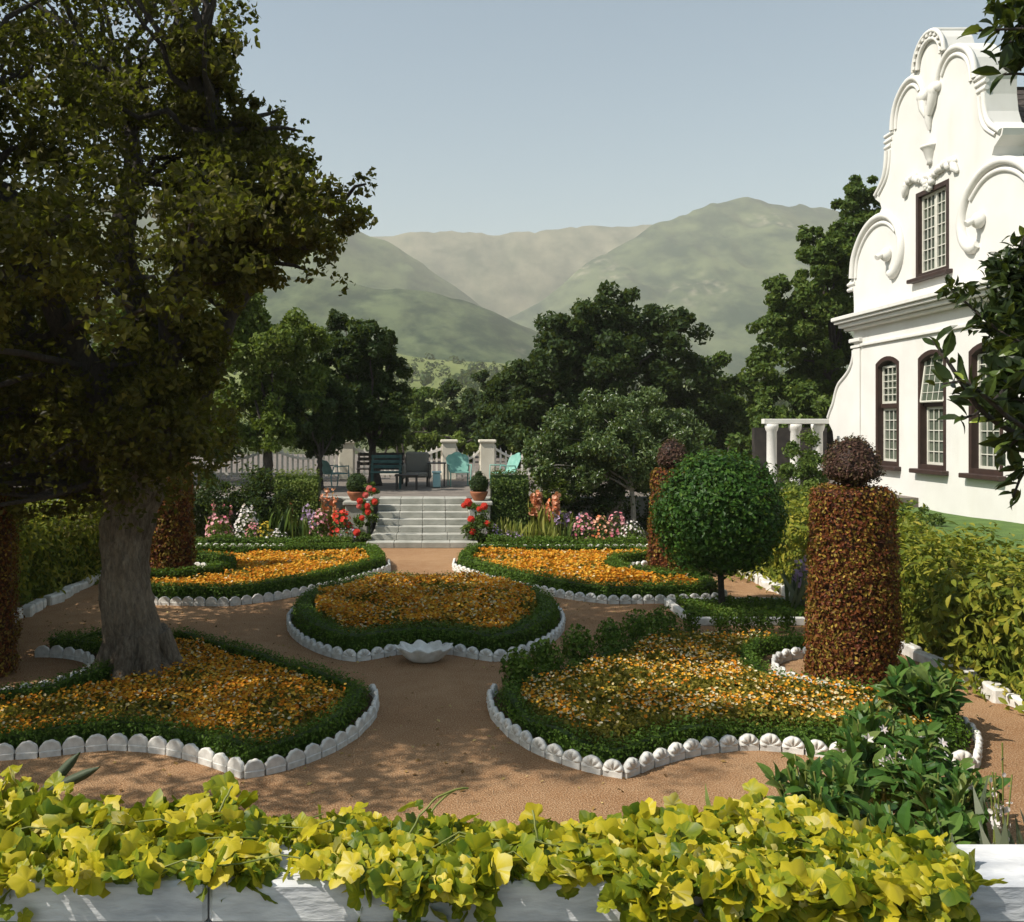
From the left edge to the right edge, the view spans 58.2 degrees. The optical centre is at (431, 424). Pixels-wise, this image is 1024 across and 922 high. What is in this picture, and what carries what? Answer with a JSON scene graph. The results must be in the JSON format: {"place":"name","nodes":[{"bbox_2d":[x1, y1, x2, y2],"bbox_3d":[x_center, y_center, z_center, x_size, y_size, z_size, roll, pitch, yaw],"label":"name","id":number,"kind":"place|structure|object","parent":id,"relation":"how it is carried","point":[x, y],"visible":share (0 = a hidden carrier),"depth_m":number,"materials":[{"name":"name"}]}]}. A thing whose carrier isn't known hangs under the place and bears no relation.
{"place":"outdoors","nodes":[
{"label":"outdoors","id":0,"kind":"place"},
{"bbox_2d":[149,462,197,571],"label":"column topiary","id":1,"kind":"object","parent":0,"point":[173,540],"depth_m":14.69,"materials":[{"name":"brown plant"}]},
{"bbox_2d":[1,644,372,765],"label":"bed soil","id":2,"kind":"structure","parent":0,"point":[354,721],"depth_m":7.92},
{"bbox_2d":[0,635,346,745],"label":"flower carpet","id":3,"kind":"object","parent":2,"relation":"on","point":[234,669],"visible":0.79,"depth_m":7.97,"materials":[{"name":"orange plant"}]},
{"bbox_2d":[0,0,377,680],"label":"oak tree","id":4,"kind":"object","parent":2,"relation":"on","point":[240,206],"visible":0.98,"depth_m":8.35,"materials":[{"name":"green plant"}]},
{"bbox_2d":[0,684,379,778],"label":"scallop edging","id":5,"kind":"object","parent":2,"relation":"on","point":[222,762],"visible":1,"depth_m":6.86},
{"bbox_2d":[24,496,373,536],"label":"retaining wall","id":6,"kind":"structure","parent":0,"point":[339,502],"depth_m":20.25,"materials":[{"name":"grey stone"}]},
{"bbox_2d":[0,200,480,306],"bbox_3d":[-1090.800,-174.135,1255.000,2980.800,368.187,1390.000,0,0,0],"label":"mountain","id":7,"kind":"structure","parent":0,"point":[365,260],"depth_m":1211.12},
{"bbox_2d":[30,276,550,369],"bbox_3d":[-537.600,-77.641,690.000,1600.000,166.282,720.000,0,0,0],"label":"foothill","id":8,"kind":"structure","parent":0,"point":[437,326],"depth_m":693.73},
{"bbox_2d":[291,606,560,632],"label":"bed soil","id":9,"kind":"structure","parent":0,"point":[449,625],"depth_m":11.36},
{"bbox_2d":[314,570,537,631],"bbox_3d":[-0.066,2.263,11.770,2.862,0.529,3.559,0,0,0],"label":"flower carpet","id":10,"kind":"object","parent":9,"relation":"on","point":[484,600],"visible":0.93,"depth_m":11.17,"materials":[{"name":"orange plant"}]},
{"bbox_2d":[286,603,565,661],"bbox_3d":[-0.069,2.442,11.748,3.532,0.141,4.275,0,0,0],"label":"scallop edging","id":11,"kind":"object","parent":9,"relation":"on","point":[389,650],"visible":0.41,"depth_m":9.83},
{"bbox_2d":[89,332,788,438],"bbox_3d":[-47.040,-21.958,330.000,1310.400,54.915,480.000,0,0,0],"label":"valley slope","id":12,"kind":"structure","parent":0,"point":[454,369],"depth_m":343.40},
{"bbox_2d":[90,334,824,411],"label":"scrub","id":13,"kind":"object","parent":12,"relation":"on","point":[462,377],"visible":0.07,"depth_m":282.69,"materials":[{"name":"green plant"}]},
{"bbox_2d":[18,454,918,528],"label":"terrace ground","id":14,"kind":"structure","parent":0,"point":[459,486],"depth_m":26.07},
{"bbox_2d":[0,261,249,485],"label":"broad tree","id":15,"kind":"object","parent":14,"relation":"on","point":[219,460],"visible":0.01,"depth_m":25.73,"materials":[{"name":"green plant"}]},
{"bbox_2d":[208,289,333,488],"bbox_3d":[-4.154,-1.046,22.819,3.350,5.430,2.659,0,0,0],"label":"light tree","id":16,"kind":"object","parent":14,"relation":"on","point":[259,347],"visible":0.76,"depth_m":22.36,"materials":[{"name":"green plant"}]},
{"bbox_2d":[272,449,338,477],"bbox_3d":[-3.798,1.107,27.580,2.091,1.015,0.070,0,0,0],"label":"picket fence","id":17,"kind":"object","parent":14,"relation":"on","point":[293,457],"visible":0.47,"depth_m":27.59,"materials":[{"name":"beige paint"}]},
{"bbox_2d":[282,372,360,489],"bbox_3d":[-2.848,0.064,23.753,2.036,3.258,3.126,0,0,0],"label":"dark tree","id":18,"kind":"object","parent":14,"relation":"on","point":[321,435],"visible":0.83,"depth_m":23.55,"materials":[{"name":"green plant"}]},
{"bbox_2d":[339,440,354,478],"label":"gate pillar","id":19,"kind":"structure","parent":14,"relation":"on","point":[346,455],"depth_m":27.39,"materials":[{"name":"beige paint"}]},
{"bbox_2d":[314,308,413,485],"bbox_3d":[-2.169,-0.860,25.425,2.511,5.205,4.549,0,0,-40],"label":"dark tree","id":20,"kind":"object","parent":14,"relation":"on","point":[359,359],"visible":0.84,"depth_m":24.55,"materials":[{"name":"green plant"}]},
{"bbox_2d":[370,455,401,488],"bbox_3d":[-1.171,1.230,23.625,0.800,0.860,0.500,0,0,0],"label":"garden bench","id":21,"kind":"object","parent":14,"relation":"on","point":[373,466],"visible":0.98,"depth_m":23.80,"materials":[{"name":"teal paint"}]},
{"bbox_2d":[402,452,430,485],"bbox_3d":[-0.394,1.210,24.620,0.780,0.900,0.660,0,0,0],"label":"wicker armchair","id":22,"kind":"object","parent":14,"relation":"on","point":[415,463],"visible":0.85,"depth_m":24.85,"materials":[{"name":"grey wicker"}]},
{"bbox_2d":[403,386,462,456],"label":"distant tree","id":23,"kind":"object","parent":14,"relation":"on","point":[424,413],"visible":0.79,"depth_m":45.16,"materials":[{"name":"green plant"}]},
{"bbox_2d":[421,379,477,442],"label":"distant tree","id":24,"kind":"object","parent":14,"relation":"on","point":[451,388],"visible":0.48,"depth_m":46.64,"materials":[{"name":"green plant"}]},
{"bbox_2d":[378,425,520,461],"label":"distant tree","id":25,"kind":"object","parent":14,"relation":"on","point":[428,441],"visible":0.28,"depth_m":39.85,"materials":[{"name":"green plant"}]},
{"bbox_2d":[446,452,471,486],"bbox_3d":[0.735,1.211,24.703,0.618,0.902,0.762,0,0,-7],"label":"garden chair","id":26,"kind":"object","parent":14,"relation":"on","point":[457,462],"visible":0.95,"depth_m":24.90,"materials":[{"name":"teal paint"}]},
{"bbox_2d":[452,369,517,457],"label":"distant tree","id":27,"kind":"object","parent":14,"relation":"on","point":[481,376],"visible":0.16,"depth_m":45.71,"materials":[{"name":"green plant"}]},
{"bbox_2d":[478,439,495,478],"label":"gate pillar","id":28,"kind":"structure","parent":14,"relation":"on","point":[487,452],"depth_m":27.39,"materials":[{"name":"beige paint"}]},
{"bbox_2d":[469,280,739,468],"bbox_3d":[5.923,-1.453,30.724,9.259,6.883,5.042,0,0,0],"label":"evergreen tree","id":29,"kind":"object","parent":14,"relation":"on","point":[595,345],"visible":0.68,"depth_m":30.23,"materials":[{"name":"green plant"}]},
{"bbox_2d":[559,470,652,530],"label":"dark shrub","id":30,"kind":"object","parent":14,"relation":"on","point":[602,504],"visible":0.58,"depth_m":19.90,"materials":[{"name":"green plant"}]},
{"bbox_2d":[697,350,758,459],"bbox_3d":[11.240,-0.490,33.208,5.340,4.437,3.318,0,0,-45],"label":"leafy tree","id":31,"kind":"object","parent":14,"relation":"on","point":[727,391],"visible":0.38,"depth_m":32.84,"materials":[{"name":"green plant"}]},
{"bbox_2d":[752,419,828,484],"bbox_3d":[9.800,0.881,24.615,2.200,2.037,1.570,0,0,0],"label":"white pergola","id":32,"kind":"object","parent":14,"relation":"on","point":[771,439],"visible":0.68,"depth_m":24.50,"materials":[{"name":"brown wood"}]},
{"bbox_2d":[724,174,880,453],"bbox_3d":[12.311,-2.996,28.281,6.625,9.822,3.347,0,0,-25],"label":"tall tree","id":33,"kind":"object","parent":14,"relation":"on","point":[790,324],"visible":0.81,"depth_m":27.55,"materials":[{"name":"green plant"}]},
{"bbox_2d":[235,439,734,453],"bbox_3d":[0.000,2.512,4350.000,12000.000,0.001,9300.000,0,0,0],"label":"ground","id":34,"kind":"structure","parent":0,"point":[390,450],"depth_m":86.88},
{"bbox_2d":[0,537,1023,843],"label":"gravel path","id":35,"kind":"structure","parent":0,"point":[392,747],"depth_m":6.86,"materials":[{"name":"gravel"}]},
{"bbox_2d":[0,460,25,677],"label":"column topiary","id":36,"kind":"object","parent":35,"relation":"on","point":[9,657],"depth_m":9.11,"materials":[{"name":"brown plant"}]},
{"bbox_2d":[1,645,94,689],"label":"scallop edging","id":37,"kind":"object","parent":35,"relation":"on","point":[70,653],"visible":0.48,"depth_m":9.72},
{"bbox_2d":[12,494,101,607],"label":"vine bank","id":38,"kind":"structure","parent":35,"relation":"on","point":[55,559],"depth_m":13.40,"materials":[{"name":"green plant"}]},
{"bbox_2d":[14,570,100,622],"bbox_3d":[-5.307,2.450,11.311,0.276,0.173,12.204,0,0,0],"label":"stone edging","id":39,"kind":"object","parent":35,"relation":"on","point":[31,608],"visible":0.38,"depth_m":12.69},
{"bbox_2d":[43,752,99,793],"bbox_3d":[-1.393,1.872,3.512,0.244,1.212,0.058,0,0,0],"label":"agave plant","id":40,"kind":"object","parent":35,"relation":"on","point":[65,768],"visible":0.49,"depth_m":3.50,"materials":[{"name":"green plant"}]},
{"bbox_2d":[0,622,371,762],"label":"box hedge","id":41,"kind":"object","parent":35,"relation":"on","point":[343,716],"visible":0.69,"depth_m":7.19,"materials":[{"name":"green plant"}]},
{"bbox_2d":[150,540,386,600],"bbox_3d":[-2.654,2.355,14.955,3.777,0.335,4.673,0,0,0],"label":"box hedge","id":42,"kind":"object","parent":35,"relation":"on","point":[218,562],"visible":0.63,"depth_m":14.17,"materials":[{"name":"green plant"}]},
{"bbox_2d":[366,496,477,547],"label":"stone steps","id":43,"kind":"structure","parent":35,"relation":"on","point":[421,522],"depth_m":19.39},
{"bbox_2d":[394,640,452,662],"bbox_3d":[-0.089,2.405,9.620,0.635,0.170,0.462,0,0,0],"label":"clam shell basin","id":44,"kind":"object","parent":35,"relation":"on","point":[418,651],"visible":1,"depth_m":9.54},
{"bbox_2d":[289,569,561,653],"bbox_3d":[-0.075,2.332,11.758,3.476,0.373,4.167,0,0,0],"label":"box hedge","id":45,"kind":"object","parent":35,"relation":"on","point":[542,621],"visible":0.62,"depth_m":10.10,"materials":[{"name":"green plant"}]},
{"bbox_2d":[468,499,492,540],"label":"stone pier","id":46,"kind":"structure","parent":35,"relation":"on","point":[489,502],"depth_m":19.60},
{"bbox_2d":[469,469,488,500],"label":"potted ball shrub","id":47,"kind":"object","parent":46,"relation":"on","point":[478,483],"visible":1,"depth_m":19.72,"materials":[{"name":"green plant"}]},
{"bbox_2d":[0,844,1023,921],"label":"garden wall","id":48,"kind":"structure","parent":35,"relation":"on","point":[295,897],"depth_m":2.59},
{"bbox_2d":[0,764,1007,921],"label":"ivy vine","id":49,"kind":"object","parent":48,"relation":"on","point":[800,858],"visible":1,"depth_m":2.65,"materials":[{"name":"yellow plant"}]},
{"bbox_2d":[10,592,1016,809],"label":"leaf litter","id":50,"kind":"object","parent":35,"relation":"on","point":[309,783],"visible":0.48,"depth_m":8.02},
{"bbox_2d":[456,539,717,601],"bbox_3d":[2.323,2.348,15.100,3.809,0.348,4.706,0,0,0],"label":"box hedge","id":51,"kind":"object","parent":35,"relation":"on","point":[623,558],"visible":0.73,"depth_m":14.08,"materials":[{"name":"green plant"}]},
{"bbox_2d":[709,606,735,632],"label":"young shrub","id":52,"kind":"object","parent":35,"relation":"on","point":[719,619],"visible":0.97,"depth_m":10.90,"materials":[{"name":"green plant"}]},
{"bbox_2d":[494,624,977,762],"bbox_3d":[2.441,2.353,8.512,3.805,0.324,3.950,0,0,0],"label":"box hedge","id":53,"kind":"object","parent":35,"relation":"on","point":[752,651],"visible":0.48,"depth_m":7.12,"materials":[{"name":"green plant"}]},
{"bbox_2d":[780,554,808,608],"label":"lavender bush","id":54,"kind":"object","parent":35,"relation":"on","point":[796,588],"visible":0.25,"depth_m":12.04,"materials":[{"name":"purple plant"}]},
{"bbox_2d":[771,645,857,685],"bbox_3d":[3.845,2.441,9.017,0.890,0.140,1.638,0,0,0],"label":"scallop edging","id":55,"kind":"object","parent":35,"relation":"on","point":[778,658],"visible":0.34,"depth_m":9.56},
{"bbox_2d":[756,734,880,821],"bbox_3d":[2.212,2.147,5.222,0.697,0.730,0.646,0,0,-44],"label":"broad leaved plant","id":56,"kind":"object","parent":35,"relation":"on","point":[836,782],"visible":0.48,"depth_m":5.15,"materials":[{"name":"green plant"}]},
{"bbox_2d":[801,433,905,685],"bbox_3d":[4.120,1.302,8.941,0.968,2.436,0.943,0,0,0],"label":"column topiary","id":57,"kind":"object","parent":35,"relation":"on","point":[852,624],"depth_m":8.66,"materials":[{"name":"brown plant"}]},
{"bbox_2d":[724,485,1023,713],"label":"vine bank","id":58,"kind":"structure","parent":35,"relation":"on","point":[958,609],"depth_m":9.26,"materials":[{"name":"green plant"}]},
{"bbox_2d":[733,570,1023,711],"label":"stone edging","id":59,"kind":"object","parent":35,"relation":"on","point":[914,652],"visible":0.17,"depth_m":9.20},
{"bbox_2d":[815,698,954,810],"bbox_3d":[2.985,2.182,5.966,0.751,0.651,0.727,0,0,-40],"label":"white flowering plant","id":60,"kind":"object","parent":35,"relation":"on","point":[868,736],"visible":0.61,"depth_m":5.92,"materials":[{"name":"green plant"}]},
{"bbox_2d":[834,787,988,843],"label":"broad leaved plant","id":61,"kind":"object","parent":35,"relation":"on","point":[956,824],"visible":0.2,"depth_m":4.67,"materials":[{"name":"green plant"}]},
{"bbox_2d":[872,734,1010,822],"bbox_3d":[3.089,2.253,5.625,0.686,0.514,0.711,0,0,-33],"label":"white flowering plant","id":62,"kind":"object","parent":35,"relation":"on","point":[916,782],"visible":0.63,"depth_m":5.53,"materials":[{"name":"green plant"}]},
{"bbox_2d":[922,0,1023,509],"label":"magnolia tree","id":63,"kind":"object","parent":35,"relation":"on","point":[994,398],"visible":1,"depth_m":4.92,"materials":[{"name":"green plant"}]},
{"bbox_2d":[934,742,1023,843],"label":"seeding weed","id":64,"kind":"object","parent":35,"relation":"on","point":[1005,835],"visible":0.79,"depth_m":4.45,"materials":[{"name":"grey plant"}]},
{"bbox_2d":[373,225,650,317],"bbox_3d":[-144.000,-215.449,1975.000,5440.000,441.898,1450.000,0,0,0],"label":"ridge","id":65,"kind":"structure","parent":0,"point":[510,274],"depth_m":1889.11,"materials":[{"name":"plant"}]},
{"bbox_2d":[0,0,1023,236],"label":"sky","id":66,"kind":"structure","parent":0,"point":[488,117],"materials":[{"name":"blue"}]},
{"bbox_2d":[645,437,690,570],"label":"column topiary","id":67,"kind":"object","parent":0,"point":[670,452],"depth_m":15.05,"materials":[{"name":"brown plant"}]},
{"bbox_2d":[507,197,853,380],"bbox_3d":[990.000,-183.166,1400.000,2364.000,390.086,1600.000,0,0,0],"label":"mountain","id":68,"kind":"structure","parent":0,"point":[713,266],"depth_m":1293.30,"materials":[{"name":"plant"}]},
{"bbox_2d":[493,646,974,764],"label":"bed soil","id":69,"kind":"structure","parent":0,"point":[971,744],"depth_m":7.53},
{"bbox_2d":[499,647,536,687],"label":"dark shrub","id":70,"kind":"object","parent":69,"relation":"on","point":[516,663],"visible":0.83,"depth_m":8.47,"materials":[{"name":"green plant"}]},
{"bbox_2d":[527,637,563,671],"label":"dark shrub","id":71,"kind":"object","parent":69,"relation":"on","point":[543,653],"visible":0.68,"depth_m":8.84,"materials":[{"name":"green plant"}]},
{"bbox_2d":[558,623,597,666],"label":"dark shrub","id":72,"kind":"object","parent":69,"relation":"on","point":[580,642],"visible":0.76,"depth_m":9.29,"materials":[{"name":"green plant"}]},
{"bbox_2d":[594,617,627,651],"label":"dark shrub","id":73,"kind":"object","parent":69,"relation":"on","point":[614,632],"visible":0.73,"depth_m":9.69,"materials":[{"name":"green plant"}]},
{"bbox_2d":[620,608,657,645],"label":"dark shrub","id":74,"kind":"object","parent":69,"relation":"on","point":[641,624],"visible":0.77,"depth_m":10.03,"materials":[{"name":"green plant"}]},
{"bbox_2d":[648,605,681,635],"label":"dark shrub","id":75,"kind":"object","parent":69,"relation":"on","point":[659,616],"visible":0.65,"depth_m":10.32,"materials":[{"name":"green plant"}]},
{"bbox_2d":[520,627,933,746],"bbox_3d":[2.439,2.361,8.510,3.336,0.330,3.456,0,0,0],"label":"flower carpet","id":76,"kind":"object","parent":69,"relation":"on","point":[710,667],"visible":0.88,"depth_m":7.92,"materials":[{"name":"orange plant"}]},
{"bbox_2d":[486,684,982,778],"bbox_3d":[2.256,2.441,7.111,3.944,0.140,1.754,0,0,14],"label":"scallop edging","id":77,"kind":"object","parent":69,"relation":"on","point":[647,761],"visible":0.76,"depth_m":6.87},
{"bbox_2d":[838,695,905,738],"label":"broad leaved plant","id":78,"kind":"object","parent":69,"relation":"on","point":[862,709],"visible":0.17,"depth_m":6.96,"materials":[{"name":"green plant"}]},
{"bbox_2d":[871,655,973,728],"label":"broad leaved plant","id":79,"kind":"object","parent":69,"relation":"on","point":[921,689],"visible":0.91,"depth_m":7.28,"materials":[{"name":"green plant"}]},
{"bbox_2d":[897,507,1023,571],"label":"lawn","id":80,"kind":"structure","parent":0,"point":[1015,529],"depth_m":16.63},
{"bbox_2d":[777,428,828,488],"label":"leafy shrub","id":81,"kind":"object","parent":80,"relation":"on","point":[807,469],"visible":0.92,"depth_m":19.73,"materials":[{"name":"green plant"}]},
{"bbox_2d":[826,27,1023,523],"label":"gabled house","id":82,"kind":"structure","parent":80,"relation":"on","point":[948,194],"depth_m":20.06,"materials":[{"name":"white paint"}]},
{"bbox_2d":[875,356,900,470],"bbox_3d":[11.045,-0.270,22.070,0.430,2.740,1.320,0,0,0],"label":"window","id":83,"kind":"structure","parent":82,"relation":"in","point":[887,368],"depth_m":22.32,"materials":[{"name":"brown paint"}]},
{"bbox_2d":[909,349,948,475],"bbox_3d":[11.045,-0.270,20.100,0.430,2.740,1.320,0,0,0],"label":"window","id":84,"kind":"structure","parent":82,"relation":"in","point":[931,400],"depth_m":20.31,"materials":[{"name":"brown paint"}]},
{"bbox_2d":[906,178,952,283],"bbox_3d":[11.050,-4.207,20.090,0.420,2.025,1.600,0,0,0],"label":"window","id":85,"kind":"structure","parent":82,"relation":"in","point":[932,207],"depth_m":20.22,"materials":[{"name":"brown paint"}]},
{"bbox_2d":[958,342,1006,481],"bbox_3d":[11.045,-0.270,18.150,0.430,2.740,1.320,0,0,0],"label":"window","id":86,"kind":"structure","parent":82,"relation":"in","point":[981,459],"depth_m":18.56,"materials":[{"name":"brown paint"}]},
{"label":"border soil","id":87,"kind":"structure","parent":0,"visible":0},
{"bbox_2d":[191,461,311,536],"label":"dark shrub","id":88,"kind":"object","parent":87,"relation":"on","point":[260,484],"visible":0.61,"depth_m":19.74,"materials":[{"name":"green plant"}]},
{"bbox_2d":[194,532,353,545],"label":"border hedge","id":89,"kind":"object","parent":87,"relation":"on","point":[229,539],"visible":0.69,"depth_m":18.45,"materials":[{"name":"green plant"}]},
{"bbox_2d":[257,506,301,538],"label":"iris clump","id":90,"kind":"object","parent":87,"relation":"on","point":[280,521],"visible":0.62,"depth_m":19.41,"materials":[{"name":"green plant"}]},
{"bbox_2d":[273,464,321,538],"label":"terrace hedge","id":91,"kind":"object","parent":87,"relation":"on","point":[305,487],"visible":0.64,"depth_m":19.79,"materials":[{"name":"green plant"}]},
{"bbox_2d":[343,499,369,539],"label":"stone pier","id":92,"kind":"structure","parent":87,"relation":"on","point":[352,509],"depth_m":19.60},
{"bbox_2d":[346,472,367,500],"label":"potted ball shrub","id":93,"kind":"object","parent":92,"relation":"on","point":[356,482],"visible":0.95,"depth_m":19.70,"materials":[{"name":"green plant"}]},
{"bbox_2d":[350,481,379,543],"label":"rose bush","id":94,"kind":"object","parent":87,"relation":"on","point":[366,509],"visible":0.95,"depth_m":18.77,"materials":[{"name":"red plant"}]},
{"label":"bed soil","id":95,"kind":"structure","parent":0,"visible":0},
{"bbox_2d":[473,545,699,585],"bbox_3d":[2.330,2.380,15.095,3.300,0.296,4.198,0,0,0],"label":"flower carpet","id":96,"kind":"object","parent":95,"relation":"on","point":[588,564],"visible":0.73,"depth_m":15.14,"materials":[{"name":"orange plant"}]},
{"bbox_2d":[452,558,726,603],"bbox_3d":[1.847,2.441,14.122,4.993,0.140,1.596,0,0,39],"label":"scallop edging","id":97,"kind":"object","parent":95,"relation":"on","point":[615,599],"visible":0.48,"depth_m":12.80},
{"label":"bed soil","id":98,"kind":"structure","parent":0,"visible":0},
{"bbox_2d":[150,547,369,585],"bbox_3d":[-2.652,2.399,14.951,3.294,0.256,4.185,0,0,0],"label":"flower carpet","id":99,"kind":"object","parent":98,"relation":"on","point":[253,564],"visible":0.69,"depth_m":15.29,"materials":[{"name":"orange plant"}]},
{"bbox_2d":[154,559,390,605],"bbox_3d":[-2.178,2.442,13.978,4.980,0.141,1.586,0,0,-39],"label":"scallop edging","id":100,"kind":"object","parent":98,"relation":"on","point":[225,601],"visible":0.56,"depth_m":12.65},
{"label":"bed soil","id":101,"kind":"structure","parent":0,"visible":0},
{"bbox_2d":[644,441,794,605],"bbox_3d":[3.815,1.362,12.153,1.878,2.280,1.820,0,0,0],"label":"round topiary tree","id":102,"kind":"object","parent":101,"relation":"on","point":[720,513],"visible":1,"depth_m":11.64,"materials":[{"name":"green plant"}]},
{"bbox_2d":[664,598,806,625],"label":"curb","id":103,"kind":"structure","parent":101,"relation":"on","point":[678,609],"depth_m":11.34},
{"bbox_2d":[675,594,807,616],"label":"ground cover","id":104,"kind":"object","parent":101,"relation":"on","point":[705,605],"visible":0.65,"depth_m":12.06,"materials":[{"name":"green plant"}]},
{"label":"border soil","id":105,"kind":"structure","parent":0,"visible":0},
{"bbox_2d":[461,498,494,544],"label":"rose bush","id":106,"kind":"object","parent":105,"relation":"on","point":[475,526],"visible":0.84,"depth_m":18.64,"materials":[{"name":"green plant"}]},
{"bbox_2d":[490,466,529,538],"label":"terrace hedge","id":107,"kind":"object","parent":105,"relation":"on","point":[508,493],"visible":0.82,"depth_m":19.79,"materials":[{"name":"green plant"}]},
{"bbox_2d":[525,490,551,538],"bbox_3d":[2.317,1.951,19.657,0.540,1.083,0.706,0,0,40],"label":"gladiolus","id":108,"kind":"object","parent":105,"relation":"on","point":[538,510],"visible":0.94,"depth_m":19.52,"materials":[{"name":"pink plant"}]},
{"bbox_2d":[514,469,575,529],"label":"leafy shrub","id":109,"kind":"object","parent":105,"relation":"on","point":[552,486],"visible":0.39,"depth_m":19.63,"materials":[{"name":"green plant"}]},
{"bbox_2d":[542,491,572,535],"bbox_3d":[2.667,1.950,19.411,0.670,1.079,0.623,0,0,0],"label":"gladiolus","id":110,"kind":"object","parent":105,"relation":"on","point":[550,510],"visible":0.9,"depth_m":19.22,"materials":[{"name":"pink plant"}]},
{"bbox_2d":[472,496,649,535],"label":"flowers","id":111,"kind":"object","parent":105,"relation":"on","point":[640,509],"depth_m":20.24,"materials":[{"name":"pink plant"}]},
{"bbox_2d":[485,531,650,545],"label":"border hedge","id":112,"kind":"object","parent":105,"relation":"on","point":[550,540],"visible":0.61,"depth_m":18.34,"materials":[{"name":"green plant"}]},
{"bbox_2d":[521,386,718,533],"bbox_3d":[4.192,0.791,20.078,4.476,3.337,2.317,0,0,-11],"label":"citrus tree","id":113,"kind":"object","parent":105,"relation":"on","point":[607,454],"visible":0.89,"depth_m":19.80,"materials":[{"name":"green plant"}]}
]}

